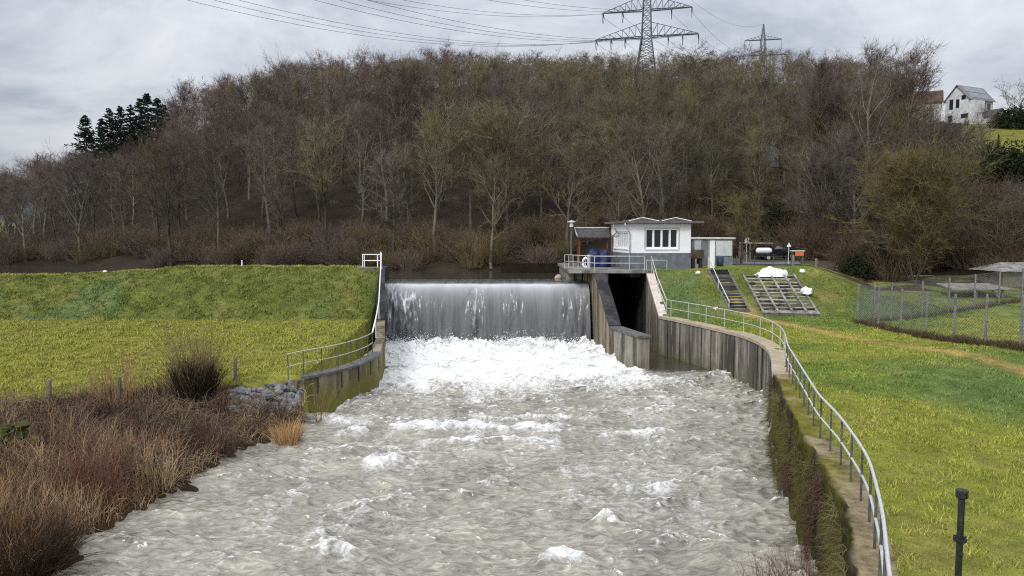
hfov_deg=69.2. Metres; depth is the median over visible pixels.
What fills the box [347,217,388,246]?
bush
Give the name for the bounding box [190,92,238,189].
bare tree
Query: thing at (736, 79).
bare tree
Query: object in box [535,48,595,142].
bare tree
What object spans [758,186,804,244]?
evergreen bush
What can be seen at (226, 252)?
bush
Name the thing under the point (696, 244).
cabinet
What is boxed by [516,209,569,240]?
bush
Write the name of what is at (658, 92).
bare tree
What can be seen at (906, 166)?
willow tree
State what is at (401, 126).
bare tree
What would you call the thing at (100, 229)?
bush
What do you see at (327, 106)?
bare tree
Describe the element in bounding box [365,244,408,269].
bush
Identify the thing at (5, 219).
bare tree
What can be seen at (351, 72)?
bare tree
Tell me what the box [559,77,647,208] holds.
bare tree
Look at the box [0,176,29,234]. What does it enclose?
bare tree
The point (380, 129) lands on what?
bare tree
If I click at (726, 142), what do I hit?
bare tree
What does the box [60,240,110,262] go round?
bush
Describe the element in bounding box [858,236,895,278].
evergreen bush
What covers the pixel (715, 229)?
bush
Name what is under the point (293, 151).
bare tree
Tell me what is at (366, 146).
bare tree
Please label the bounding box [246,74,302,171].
bare tree
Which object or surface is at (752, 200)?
bush
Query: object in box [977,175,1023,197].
bush
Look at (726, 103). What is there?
bare tree
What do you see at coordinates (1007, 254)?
bush
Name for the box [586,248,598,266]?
covered pile
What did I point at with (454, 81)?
bare tree
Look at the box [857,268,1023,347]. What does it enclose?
chain link fence
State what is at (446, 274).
reservoir
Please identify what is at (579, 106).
bare tree
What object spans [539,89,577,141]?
bare tree
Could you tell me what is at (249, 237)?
bush
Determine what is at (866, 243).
bush
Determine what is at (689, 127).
bare tree
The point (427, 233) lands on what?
bush
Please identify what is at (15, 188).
bare tree
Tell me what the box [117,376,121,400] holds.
fence post
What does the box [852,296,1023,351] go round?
fence weeds
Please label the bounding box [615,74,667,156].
bare tree
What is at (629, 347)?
wall
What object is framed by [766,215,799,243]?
bush
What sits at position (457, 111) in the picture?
bare tree
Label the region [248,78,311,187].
bare tree
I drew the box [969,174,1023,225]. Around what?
bush
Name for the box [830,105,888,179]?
bare tree
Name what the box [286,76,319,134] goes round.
bare tree
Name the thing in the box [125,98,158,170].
spruce tree
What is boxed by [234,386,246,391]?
boulder
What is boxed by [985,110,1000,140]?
slender tree
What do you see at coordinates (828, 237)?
bush
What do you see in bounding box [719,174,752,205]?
bush
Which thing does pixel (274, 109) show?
bare tree
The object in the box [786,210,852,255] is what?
bush
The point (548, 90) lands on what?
bare tree
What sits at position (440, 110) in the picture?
bare tree
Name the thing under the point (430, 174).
bare tree
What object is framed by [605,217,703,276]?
building
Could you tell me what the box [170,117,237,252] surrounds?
bare tree
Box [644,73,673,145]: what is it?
bare tree
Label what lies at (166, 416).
brambles
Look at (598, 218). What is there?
bush
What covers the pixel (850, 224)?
bush
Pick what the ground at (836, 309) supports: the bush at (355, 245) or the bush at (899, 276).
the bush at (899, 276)
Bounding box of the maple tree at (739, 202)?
[697,188,780,263]
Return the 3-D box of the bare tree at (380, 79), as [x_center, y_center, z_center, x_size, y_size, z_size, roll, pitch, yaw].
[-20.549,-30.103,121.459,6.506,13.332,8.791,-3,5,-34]
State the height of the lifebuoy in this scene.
0.905 m
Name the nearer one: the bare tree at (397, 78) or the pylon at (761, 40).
the bare tree at (397, 78)
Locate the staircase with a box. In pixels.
[707,269,749,311]
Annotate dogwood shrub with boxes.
[34,416,159,509]
[164,408,257,459]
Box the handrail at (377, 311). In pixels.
[372,253,381,337]
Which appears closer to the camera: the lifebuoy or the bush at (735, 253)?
the lifebuoy
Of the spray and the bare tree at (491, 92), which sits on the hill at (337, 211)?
the bare tree at (491, 92)
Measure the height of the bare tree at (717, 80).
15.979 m
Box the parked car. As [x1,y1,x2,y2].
[756,245,794,258]
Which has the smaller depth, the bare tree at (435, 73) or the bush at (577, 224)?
the bush at (577, 224)
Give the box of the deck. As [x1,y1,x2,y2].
[558,263,652,278]
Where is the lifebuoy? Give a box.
[582,257,586,267]
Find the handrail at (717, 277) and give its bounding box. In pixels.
[708,257,729,301]
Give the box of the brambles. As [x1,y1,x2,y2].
[0,369,306,497]
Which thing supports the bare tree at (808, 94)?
on the hill at (337, 211)
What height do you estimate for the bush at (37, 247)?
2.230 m
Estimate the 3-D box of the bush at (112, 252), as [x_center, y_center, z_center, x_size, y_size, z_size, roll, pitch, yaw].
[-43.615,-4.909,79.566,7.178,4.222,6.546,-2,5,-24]
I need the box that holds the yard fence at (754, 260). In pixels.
[736,256,805,266]
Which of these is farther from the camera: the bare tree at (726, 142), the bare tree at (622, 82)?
the bare tree at (622, 82)
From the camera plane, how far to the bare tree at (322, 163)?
74.31 m
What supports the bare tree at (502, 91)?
on the hill at (337, 211)
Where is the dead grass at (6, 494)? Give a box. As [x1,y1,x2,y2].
[0,399,202,572]
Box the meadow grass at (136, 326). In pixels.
[0,264,377,403]
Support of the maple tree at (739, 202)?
on the ground at (836, 309)
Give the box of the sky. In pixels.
[0,0,1023,190]
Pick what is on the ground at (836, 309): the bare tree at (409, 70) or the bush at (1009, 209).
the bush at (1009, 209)
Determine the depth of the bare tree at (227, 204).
87.42 m
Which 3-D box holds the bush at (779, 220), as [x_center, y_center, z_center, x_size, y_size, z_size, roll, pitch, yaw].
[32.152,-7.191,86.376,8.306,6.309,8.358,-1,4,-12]
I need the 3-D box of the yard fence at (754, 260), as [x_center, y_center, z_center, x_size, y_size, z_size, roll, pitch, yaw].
[21.182,-2.177,60.806,5.681,0.950,0.070,0,4,0]
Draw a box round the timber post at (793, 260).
[792,255,794,266]
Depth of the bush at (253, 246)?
75.63 m
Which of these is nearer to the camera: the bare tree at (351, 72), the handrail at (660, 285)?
the handrail at (660, 285)
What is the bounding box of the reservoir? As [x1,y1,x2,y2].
[0,266,625,278]
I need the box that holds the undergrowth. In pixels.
[0,97,883,258]
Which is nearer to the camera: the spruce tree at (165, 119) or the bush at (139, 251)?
the bush at (139, 251)
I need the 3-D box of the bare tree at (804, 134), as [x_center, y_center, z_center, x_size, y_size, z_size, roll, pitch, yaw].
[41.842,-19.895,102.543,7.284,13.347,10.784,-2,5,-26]
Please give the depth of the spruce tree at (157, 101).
135.46 m
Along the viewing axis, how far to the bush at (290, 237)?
77.67 m
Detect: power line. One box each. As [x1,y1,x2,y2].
[189,0,581,46]
[215,0,587,45]
[240,0,591,44]
[315,0,665,41]
[341,0,680,40]
[368,0,696,39]
[370,0,582,16]
[405,0,621,15]
[490,0,652,11]
[526,0,691,9]
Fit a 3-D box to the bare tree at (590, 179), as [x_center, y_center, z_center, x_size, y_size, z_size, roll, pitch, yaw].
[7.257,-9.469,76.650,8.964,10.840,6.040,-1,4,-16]
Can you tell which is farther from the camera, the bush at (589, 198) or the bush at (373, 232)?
the bush at (589, 198)
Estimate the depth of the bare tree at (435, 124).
72.20 m
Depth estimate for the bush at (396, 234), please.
75.99 m
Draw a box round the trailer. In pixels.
[754,248,775,259]
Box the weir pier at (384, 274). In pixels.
[358,266,388,345]
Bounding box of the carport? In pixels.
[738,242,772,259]
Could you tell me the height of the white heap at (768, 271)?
0.734 m
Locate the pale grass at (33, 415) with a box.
[0,370,312,428]
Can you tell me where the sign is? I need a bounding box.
[745,238,748,262]
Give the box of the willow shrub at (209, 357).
[116,313,268,397]
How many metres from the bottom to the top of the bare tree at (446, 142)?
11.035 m
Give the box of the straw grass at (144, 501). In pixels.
[0,374,313,574]
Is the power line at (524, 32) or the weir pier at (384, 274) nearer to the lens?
the weir pier at (384, 274)
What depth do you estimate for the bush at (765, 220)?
87.35 m
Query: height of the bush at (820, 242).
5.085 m
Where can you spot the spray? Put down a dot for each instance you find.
(514, 342)
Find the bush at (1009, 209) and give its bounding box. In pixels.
[927,173,1023,261]
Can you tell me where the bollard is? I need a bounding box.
[587,255,590,267]
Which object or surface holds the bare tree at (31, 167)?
on the hill at (337, 211)
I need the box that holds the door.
[762,153,772,166]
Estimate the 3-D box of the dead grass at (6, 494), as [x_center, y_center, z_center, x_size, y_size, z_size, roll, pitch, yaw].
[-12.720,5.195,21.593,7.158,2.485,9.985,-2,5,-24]
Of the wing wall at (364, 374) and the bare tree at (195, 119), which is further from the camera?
the bare tree at (195, 119)
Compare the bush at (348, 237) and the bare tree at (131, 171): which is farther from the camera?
the bare tree at (131, 171)
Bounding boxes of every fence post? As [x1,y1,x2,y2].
[47,379,51,403]
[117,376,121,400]
[233,357,236,381]
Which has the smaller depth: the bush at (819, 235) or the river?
the river
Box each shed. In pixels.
[691,237,735,265]
[743,146,779,166]
[936,283,1023,298]
[969,262,1023,285]
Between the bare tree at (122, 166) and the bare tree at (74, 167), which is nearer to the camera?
the bare tree at (122, 166)
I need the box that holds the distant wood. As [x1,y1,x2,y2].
[50,34,921,194]
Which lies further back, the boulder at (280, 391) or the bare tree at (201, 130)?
the bare tree at (201, 130)
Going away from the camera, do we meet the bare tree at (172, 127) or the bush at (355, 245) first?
the bush at (355, 245)
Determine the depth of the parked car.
73.95 m
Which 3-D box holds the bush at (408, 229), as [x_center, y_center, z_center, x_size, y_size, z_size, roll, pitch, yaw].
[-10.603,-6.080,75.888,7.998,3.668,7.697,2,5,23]
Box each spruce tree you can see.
[55,115,109,203]
[84,118,124,193]
[95,108,127,196]
[104,105,141,177]
[119,105,146,179]
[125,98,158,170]
[134,93,173,156]
[146,98,179,163]
[160,105,171,156]
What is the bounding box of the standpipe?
[953,488,968,575]
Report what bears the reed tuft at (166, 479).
on the ground at (836, 309)
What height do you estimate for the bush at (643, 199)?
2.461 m
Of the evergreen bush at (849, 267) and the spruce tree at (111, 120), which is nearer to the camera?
the evergreen bush at (849, 267)
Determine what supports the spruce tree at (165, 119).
on the hill at (337, 211)
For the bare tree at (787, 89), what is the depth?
113.76 m
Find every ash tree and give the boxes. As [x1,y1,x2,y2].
[766,121,892,236]
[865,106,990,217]
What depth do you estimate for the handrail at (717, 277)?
51.71 m
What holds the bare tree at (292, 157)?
on the hill at (337, 211)
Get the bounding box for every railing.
[287,332,372,379]
[362,252,380,266]
[564,254,644,269]
[666,299,786,361]
[785,339,891,575]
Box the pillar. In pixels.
[708,240,715,267]
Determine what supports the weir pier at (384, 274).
on the ground at (836, 309)
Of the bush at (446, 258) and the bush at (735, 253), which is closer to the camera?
the bush at (446, 258)
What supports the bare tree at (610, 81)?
on the hill at (337, 211)
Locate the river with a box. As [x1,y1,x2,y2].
[47,335,820,575]
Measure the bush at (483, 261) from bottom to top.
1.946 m
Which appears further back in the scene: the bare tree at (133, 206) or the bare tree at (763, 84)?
the bare tree at (763, 84)
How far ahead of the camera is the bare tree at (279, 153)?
100.55 m
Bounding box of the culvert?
[605,273,645,333]
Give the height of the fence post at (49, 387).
1.205 m
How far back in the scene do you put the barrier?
59.97 m
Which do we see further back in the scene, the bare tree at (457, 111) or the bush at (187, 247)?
the bare tree at (457, 111)
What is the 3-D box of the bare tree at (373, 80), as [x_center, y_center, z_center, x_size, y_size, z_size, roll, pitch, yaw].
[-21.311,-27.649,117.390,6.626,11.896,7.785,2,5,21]
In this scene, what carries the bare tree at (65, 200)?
on the hill at (337, 211)
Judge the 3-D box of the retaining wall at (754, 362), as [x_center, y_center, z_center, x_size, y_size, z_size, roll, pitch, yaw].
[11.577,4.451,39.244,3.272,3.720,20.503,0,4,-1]
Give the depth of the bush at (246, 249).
74.74 m
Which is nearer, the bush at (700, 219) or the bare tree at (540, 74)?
the bush at (700, 219)
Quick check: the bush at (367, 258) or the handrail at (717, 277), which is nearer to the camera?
the handrail at (717, 277)
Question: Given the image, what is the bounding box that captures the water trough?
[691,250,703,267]
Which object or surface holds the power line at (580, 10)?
hanging from the pylon at (650, 26)
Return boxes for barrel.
[716,256,723,265]
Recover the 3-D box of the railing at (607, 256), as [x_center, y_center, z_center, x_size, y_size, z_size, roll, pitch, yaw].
[6.207,-1.860,54.258,6.783,1.047,1.918,3,5,36]
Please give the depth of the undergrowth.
94.42 m
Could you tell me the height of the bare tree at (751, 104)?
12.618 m
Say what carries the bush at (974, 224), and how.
on the hill at (337, 211)
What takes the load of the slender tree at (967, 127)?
on the hill at (337, 211)
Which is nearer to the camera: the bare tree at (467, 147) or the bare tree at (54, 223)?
the bare tree at (467, 147)
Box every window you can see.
[613,231,628,249]
[644,227,679,249]
[949,99,952,109]
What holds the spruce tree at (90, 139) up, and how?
on the hill at (337, 211)
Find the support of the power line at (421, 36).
hanging from the pylon at (650, 26)
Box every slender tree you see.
[960,116,981,143]
[971,104,993,139]
[976,124,994,140]
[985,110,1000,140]
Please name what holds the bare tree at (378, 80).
on the hill at (337, 211)
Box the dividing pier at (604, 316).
[582,273,620,353]
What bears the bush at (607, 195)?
on the hill at (337, 211)
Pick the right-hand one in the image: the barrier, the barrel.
the barrier
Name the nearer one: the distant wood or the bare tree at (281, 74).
the bare tree at (281, 74)
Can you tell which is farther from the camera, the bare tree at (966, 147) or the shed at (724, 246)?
the bare tree at (966, 147)
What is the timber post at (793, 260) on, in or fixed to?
on the ground at (836, 309)
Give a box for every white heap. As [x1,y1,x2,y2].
[760,266,783,276]
[778,268,787,276]
[801,286,811,293]
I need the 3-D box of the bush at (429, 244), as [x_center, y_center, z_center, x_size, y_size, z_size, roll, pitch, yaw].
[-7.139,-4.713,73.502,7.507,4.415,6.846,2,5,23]
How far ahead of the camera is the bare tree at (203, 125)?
97.17 m
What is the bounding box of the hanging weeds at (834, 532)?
[759,377,849,575]
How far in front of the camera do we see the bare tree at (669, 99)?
116.48 m
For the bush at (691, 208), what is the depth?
91.89 m
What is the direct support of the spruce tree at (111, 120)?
on the hill at (337, 211)
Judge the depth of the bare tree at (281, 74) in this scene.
110.20 m
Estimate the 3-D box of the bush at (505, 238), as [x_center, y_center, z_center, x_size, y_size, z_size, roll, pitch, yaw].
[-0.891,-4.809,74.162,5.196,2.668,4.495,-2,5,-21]
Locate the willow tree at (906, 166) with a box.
[821,121,1013,283]
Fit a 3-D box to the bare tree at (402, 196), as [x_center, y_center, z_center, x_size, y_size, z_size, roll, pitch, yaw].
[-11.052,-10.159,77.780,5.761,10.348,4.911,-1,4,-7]
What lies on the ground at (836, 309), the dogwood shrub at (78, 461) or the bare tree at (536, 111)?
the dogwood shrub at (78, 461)
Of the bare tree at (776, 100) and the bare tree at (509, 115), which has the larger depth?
the bare tree at (776, 100)
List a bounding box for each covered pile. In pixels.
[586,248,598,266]
[598,248,610,266]
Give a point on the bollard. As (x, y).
(589, 260)
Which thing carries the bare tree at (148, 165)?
on the hill at (337, 211)
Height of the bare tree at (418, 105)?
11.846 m
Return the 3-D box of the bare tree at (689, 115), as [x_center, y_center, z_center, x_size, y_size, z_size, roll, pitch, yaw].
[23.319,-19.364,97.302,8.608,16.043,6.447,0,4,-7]
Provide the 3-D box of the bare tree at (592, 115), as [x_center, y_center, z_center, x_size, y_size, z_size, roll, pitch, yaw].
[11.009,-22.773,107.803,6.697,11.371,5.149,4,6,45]
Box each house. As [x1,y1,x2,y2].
[910,90,943,121]
[943,85,995,124]
[983,108,1003,123]
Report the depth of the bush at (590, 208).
84.78 m
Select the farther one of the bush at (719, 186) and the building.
the bush at (719, 186)
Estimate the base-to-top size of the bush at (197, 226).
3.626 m
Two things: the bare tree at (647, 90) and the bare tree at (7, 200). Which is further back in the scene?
the bare tree at (647, 90)
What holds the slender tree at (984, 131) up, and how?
on the hill at (337, 211)
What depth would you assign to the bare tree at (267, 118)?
85.67 m
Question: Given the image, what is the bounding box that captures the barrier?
[790,250,804,265]
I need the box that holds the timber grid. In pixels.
[742,273,819,315]
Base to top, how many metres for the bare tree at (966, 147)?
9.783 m
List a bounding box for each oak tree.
[653,38,738,92]
[994,78,1023,110]
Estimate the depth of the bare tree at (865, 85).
119.02 m
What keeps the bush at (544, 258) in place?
on the hill at (337, 211)
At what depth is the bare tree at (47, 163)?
111.17 m
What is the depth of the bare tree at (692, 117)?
119.68 m
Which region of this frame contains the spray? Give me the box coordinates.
[386,329,588,346]
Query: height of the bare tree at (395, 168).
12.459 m
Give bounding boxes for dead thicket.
[154,351,234,399]
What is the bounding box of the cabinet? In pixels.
[693,240,701,263]
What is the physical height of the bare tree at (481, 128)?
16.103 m
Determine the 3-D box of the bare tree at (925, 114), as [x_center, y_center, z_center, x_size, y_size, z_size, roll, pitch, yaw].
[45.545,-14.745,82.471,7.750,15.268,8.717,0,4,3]
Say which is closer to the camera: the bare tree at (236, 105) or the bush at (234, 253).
the bush at (234, 253)
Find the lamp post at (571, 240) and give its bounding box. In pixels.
[568,220,574,265]
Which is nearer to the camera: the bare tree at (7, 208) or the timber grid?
the timber grid
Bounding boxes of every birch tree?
[773,47,880,183]
[788,33,920,211]
[812,35,949,211]
[853,49,934,156]
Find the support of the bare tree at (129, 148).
on the hill at (337, 211)
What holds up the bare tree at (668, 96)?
on the hill at (337, 211)
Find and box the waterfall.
[385,279,590,342]
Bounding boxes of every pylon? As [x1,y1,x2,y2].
[595,0,698,87]
[740,24,786,75]
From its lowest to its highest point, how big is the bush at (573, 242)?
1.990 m
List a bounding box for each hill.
[0,83,1023,275]
[0,175,46,231]
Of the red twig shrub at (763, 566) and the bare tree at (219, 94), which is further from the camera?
the bare tree at (219, 94)
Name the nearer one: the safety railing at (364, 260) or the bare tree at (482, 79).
the safety railing at (364, 260)
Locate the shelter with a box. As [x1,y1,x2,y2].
[574,227,609,265]
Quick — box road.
[735,262,799,263]
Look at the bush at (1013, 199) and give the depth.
74.32 m
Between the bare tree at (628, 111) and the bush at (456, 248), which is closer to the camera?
the bush at (456, 248)
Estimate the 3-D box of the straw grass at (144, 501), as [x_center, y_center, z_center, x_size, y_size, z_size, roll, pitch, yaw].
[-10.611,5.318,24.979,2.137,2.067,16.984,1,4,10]
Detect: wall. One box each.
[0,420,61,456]
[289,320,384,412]
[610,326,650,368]
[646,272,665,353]
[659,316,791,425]
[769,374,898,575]
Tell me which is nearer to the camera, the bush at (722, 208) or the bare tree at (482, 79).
the bush at (722, 208)
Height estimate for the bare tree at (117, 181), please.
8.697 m
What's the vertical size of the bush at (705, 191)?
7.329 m
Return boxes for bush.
[0,231,36,259]
[0,235,37,261]
[0,235,39,263]
[0,491,117,575]
[3,242,42,260]
[5,229,61,254]
[27,241,60,258]
[29,238,53,255]
[31,240,48,253]
[37,243,77,264]
[43,237,77,254]
[47,229,99,256]
[53,225,127,256]
[54,242,83,257]
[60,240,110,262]
[70,222,141,259]
[71,337,176,407]
[82,217,139,247]
[94,226,135,245]
[95,220,138,247]
[95,221,156,253]
[109,224,173,256]
[111,227,161,253]
[124,224,183,255]
[127,222,170,244]
[136,247,173,266]
[147,244,180,260]
[150,230,218,260]
[152,247,184,263]
[163,226,187,246]
[168,244,197,259]
[172,213,238,246]
[181,241,229,264]
[184,228,203,244]
[191,220,248,246]
[197,231,228,249]
[200,240,249,265]
[213,243,237,260]
[216,227,274,259]
[219,241,255,261]
[222,225,273,253]
[239,226,290,251]
[244,238,262,254]
[245,242,296,265]
[246,233,318,265]
[252,243,307,265]
[267,238,323,265]
[269,215,316,242]
[272,217,327,245]
[294,230,352,264]
[298,245,325,264]
[302,218,360,250]
[307,250,329,265]
[308,235,380,265]
[330,215,390,246]
[330,224,370,250]
[332,234,358,253]
[333,230,381,262]
[345,244,384,266]
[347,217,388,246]
[364,230,399,250]
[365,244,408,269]
[372,222,417,247]
[379,213,446,245]
[379,227,424,254]
[382,245,431,270]
[399,219,459,256]
[403,217,453,249]
[411,243,442,263]
[412,216,478,255]
[430,239,465,261]
[436,231,466,250]
[436,232,476,260]
[440,234,498,267]
[450,224,484,244]
[460,225,507,252]
[467,233,520,263]
[470,246,504,262]
[482,227,522,253]
[493,231,523,248]
[496,237,527,256]
[501,231,532,248]
[502,226,550,256]
[503,214,550,241]
[505,209,558,245]
[509,239,567,262]
[512,244,550,262]
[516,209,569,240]
[530,226,569,245]
[543,211,603,241]
[543,236,584,257]
[545,215,596,245]
[556,174,604,202]
[558,233,584,251]
[576,198,604,212]
[580,203,609,224]
[590,181,643,207]
[590,197,615,217]
[595,201,631,221]
[599,196,638,216]
[624,185,649,202]
[624,201,641,218]
[632,205,670,219]
[633,192,650,206]
[664,201,736,236]
[664,207,687,218]
[668,167,742,211]
[669,203,727,236]
[672,174,736,212]
[688,173,736,204]
[689,180,752,219]
[689,212,729,233]
[691,208,731,233]
[691,220,722,236]
[694,209,773,256]
[709,222,740,244]
[712,170,763,203]
[713,214,754,235]
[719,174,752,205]
[724,218,771,240]
[729,186,769,210]
[731,172,780,204]
[733,221,780,257]
[752,204,785,234]
[753,210,859,256]
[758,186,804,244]
[758,202,811,241]
[760,209,845,260]
[761,188,803,220]
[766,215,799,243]
[773,170,829,198]
[773,186,847,228]
[774,204,858,257]
[778,204,863,260]
[782,218,861,260]
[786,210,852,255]
[796,181,882,217]
[805,227,888,272]
[813,225,924,264]
[816,203,877,229]
[816,239,876,263]
[817,209,872,238]
[832,250,877,278]
[834,202,876,224]
[839,218,934,269]
[842,236,915,275]
[853,238,946,281]
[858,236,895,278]
[863,205,902,244]
[876,206,970,236]
[900,211,1004,273]
[903,221,982,271]
[921,213,1021,269]
[921,228,986,268]
[925,198,1005,242]
[948,195,1023,257]
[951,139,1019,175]
[952,187,991,221]
[954,164,1023,205]
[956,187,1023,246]
[956,230,1023,273]
[966,249,1012,277]
[967,133,1023,181]
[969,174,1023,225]
[969,220,1017,249]
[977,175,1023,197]
[986,104,1023,128]
[986,189,1023,246]
[991,173,1020,201]
[992,186,1023,215]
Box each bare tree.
[0,163,42,238]
[0,167,17,237]
[0,168,34,245]
[0,169,55,260]
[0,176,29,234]
[0,180,11,237]
[0,182,28,233]
[1,165,40,232]
[1,169,30,227]
[3,157,44,211]
[6,157,45,227]
[6,157,67,238]
[10,152,65,233]
[20,161,63,241]
[27,149,62,199]
[29,154,78,231]
[34,136,109,261]
[36,164,91,241]
[39,154,111,236]
[48,167,71,222]
[56,151,86,214]
[65,151,112,217]
[72,146,112,229]
[77,166,111,220]
[86,155,133,231]
[88,149,156,248]
[98,154,137,217]
[99,150,127,197]
[101,142,138,208]
[109,151,148,223]
[115,153,145,197]
[120,143,168,232]
[122,116,209,266]
[124,125,183,250]
[131,146,156,186]
[136,132,189,212]
[146,127,224,219]
[150,78,202,172]
[150,135,176,195]
[156,117,196,197]
[157,115,195,184]
[159,122,225,213]
[159,134,230,236]
[159,156,197,234]
[164,107,198,144]
[166,110,213,180]
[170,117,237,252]
[174,94,245,198]
[175,108,234,177]
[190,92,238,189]
[192,128,242,218]
[199,85,230,159]
[200,87,237,165]
[204,89,247,168]
[213,71,293,199]
[224,73,269,156]
[227,122,290,232]
[228,89,281,181]
[229,67,279,166]
[231,105,298,217]
[233,100,315,216]
[242,149,314,244]
[243,76,270,143]
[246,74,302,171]
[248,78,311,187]
[257,110,288,176]
[261,43,330,161]
[261,89,286,149]
[262,57,316,136]
[265,74,318,168]
[268,78,310,135]
[269,117,311,199]
[270,107,360,250]
[279,118,334,225]
[284,117,356,199]
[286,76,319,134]
[286,85,310,137]
[297,69,364,176]
[303,61,353,155]
[312,67,369,166]
[312,77,375,184]
[313,89,333,132]
[314,72,393,192]
[315,61,410,173]
[320,94,396,229]
[325,97,386,208]
[329,60,365,140]
[347,56,425,144]
[351,87,378,136]
[354,137,415,257]
[356,67,447,178]
[356,104,411,220]
[366,65,392,138]
[366,73,391,147]
[368,64,395,120]
[368,79,407,153]
[378,151,428,226]
[379,51,418,118]
[385,58,438,149]
[386,48,433,136]
[386,116,420,192]
[388,85,477,253]
[389,55,445,145]
[390,105,431,204]
[392,46,430,137]
[392,59,436,113]
[392,78,433,154]
[398,119,455,219]
[401,79,450,149]
[411,83,471,206]
[418,90,507,234]
[425,105,469,183]
[432,58,486,153]
[432,82,571,229]
[433,61,474,137]
[434,84,463,136]
[440,91,471,163]
[453,80,518,192]
[455,108,501,202]
[457,153,536,268]
[459,47,488,105]
[468,64,497,146]
[468,111,524,215]
[471,71,524,154]
[472,43,523,103]
[472,67,545,170]
[472,100,571,236]
[475,59,532,108]
[476,63,502,109]
[481,76,512,152]
[484,63,562,201]
[486,84,541,187]
[494,95,537,181]
[495,75,548,165]
[507,97,575,211]
[510,67,593,187]
[511,126,566,228]
[520,59,563,137]
[523,84,547,145]
[530,65,595,177]
[530,75,571,124]
[534,49,584,167]
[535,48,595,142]
[538,122,609,257]
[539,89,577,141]
[539,144,613,245]
[540,66,576,138]
[546,104,586,180]
[551,110,599,200]
[556,108,600,221]
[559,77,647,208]
[562,70,644,186]
[565,109,641,234]
[569,62,606,121]
[569,66,613,133]
[572,95,605,155]
[575,82,667,211]
[584,71,624,132]
[586,78,631,187]
[592,103,623,179]
[594,159,642,226]
[596,91,670,206]
[598,60,637,141]
[602,65,644,135]
[602,110,675,217]
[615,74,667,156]
[617,91,646,169]
[622,90,647,177]
[624,112,690,215]
[629,113,702,218]
[638,69,684,172]
[638,160,697,219]
[640,126,677,183]
[641,64,684,150]
[643,102,685,161]
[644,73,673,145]
[644,74,690,147]
[660,77,689,154]
[662,96,704,171]
[663,79,708,182]
[664,78,719,187]
[670,77,717,167]
[676,65,728,145]
[676,94,712,155]
[680,133,750,227]
[687,68,715,145]
[688,77,724,161]
[688,93,742,219]
[692,66,737,157]
[699,87,752,174]
[701,115,754,207]
[702,88,755,185]
[710,89,736,130]
[711,134,795,237]
[714,105,751,170]
[716,62,759,147]
[729,100,784,208]
[731,89,768,161]
[732,108,777,190]
[734,83,765,138]
[734,113,786,220]
[736,86,793,168]
[738,114,771,164]
[741,90,805,202]
[742,67,782,129]
[760,85,796,144]
[763,76,806,169]
[764,83,809,154]
[769,107,844,209]
[771,107,801,183]
[778,142,834,220]
[780,105,833,188]
[788,66,838,153]
[788,132,822,190]
[792,81,820,141]
[800,113,832,182]
[817,70,853,123]
[819,81,914,223]
[823,114,898,235]
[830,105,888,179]
[831,135,890,220]
[833,75,882,101]
[835,68,872,144]
[840,73,877,113]
[850,54,885,101]
[864,96,932,215]
[866,137,959,226]
[872,75,937,111]
[882,89,954,182]
[910,99,958,174]
[910,110,988,171]
[916,110,960,160]
[943,130,980,172]
[943,134,992,198]
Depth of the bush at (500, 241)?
72.61 m
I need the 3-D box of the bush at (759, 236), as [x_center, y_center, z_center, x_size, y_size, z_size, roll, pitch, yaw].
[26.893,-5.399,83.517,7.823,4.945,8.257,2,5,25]
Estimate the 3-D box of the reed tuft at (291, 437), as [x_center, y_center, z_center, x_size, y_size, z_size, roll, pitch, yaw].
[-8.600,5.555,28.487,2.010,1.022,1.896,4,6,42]
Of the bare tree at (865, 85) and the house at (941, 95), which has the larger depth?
the house at (941, 95)
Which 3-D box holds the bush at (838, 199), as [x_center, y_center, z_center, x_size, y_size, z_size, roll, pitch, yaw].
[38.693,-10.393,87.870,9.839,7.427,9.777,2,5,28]
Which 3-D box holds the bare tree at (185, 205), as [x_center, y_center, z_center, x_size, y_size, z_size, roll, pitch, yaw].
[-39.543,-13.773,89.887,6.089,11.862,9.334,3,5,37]
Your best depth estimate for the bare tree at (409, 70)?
124.95 m
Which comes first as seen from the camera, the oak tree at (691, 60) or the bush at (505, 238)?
the bush at (505, 238)
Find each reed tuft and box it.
[19,532,66,561]
[127,458,184,490]
[257,418,310,445]
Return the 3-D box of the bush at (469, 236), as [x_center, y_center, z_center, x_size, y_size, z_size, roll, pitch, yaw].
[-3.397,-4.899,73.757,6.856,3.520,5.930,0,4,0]
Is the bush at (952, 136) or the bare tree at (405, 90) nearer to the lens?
the bush at (952, 136)
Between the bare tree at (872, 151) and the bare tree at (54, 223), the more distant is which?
the bare tree at (54, 223)
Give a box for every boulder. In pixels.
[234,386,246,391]
[264,383,273,387]
[273,382,281,389]
[277,388,283,394]
[282,386,289,391]
[296,391,303,396]
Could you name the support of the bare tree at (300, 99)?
on the hill at (337, 211)
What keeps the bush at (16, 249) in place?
on the hill at (337, 211)
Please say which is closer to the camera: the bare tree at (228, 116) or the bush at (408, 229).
the bush at (408, 229)
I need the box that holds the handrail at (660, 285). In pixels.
[651,256,666,313]
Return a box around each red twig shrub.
[729,547,804,575]
[748,535,823,575]
[790,552,829,575]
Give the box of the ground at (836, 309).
[0,263,1023,575]
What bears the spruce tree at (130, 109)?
on the hill at (337, 211)
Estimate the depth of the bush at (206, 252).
75.03 m
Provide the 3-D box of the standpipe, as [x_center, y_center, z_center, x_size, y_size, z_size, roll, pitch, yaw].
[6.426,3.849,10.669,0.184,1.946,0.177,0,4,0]
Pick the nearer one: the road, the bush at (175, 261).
the road
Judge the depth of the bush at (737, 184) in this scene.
97.12 m

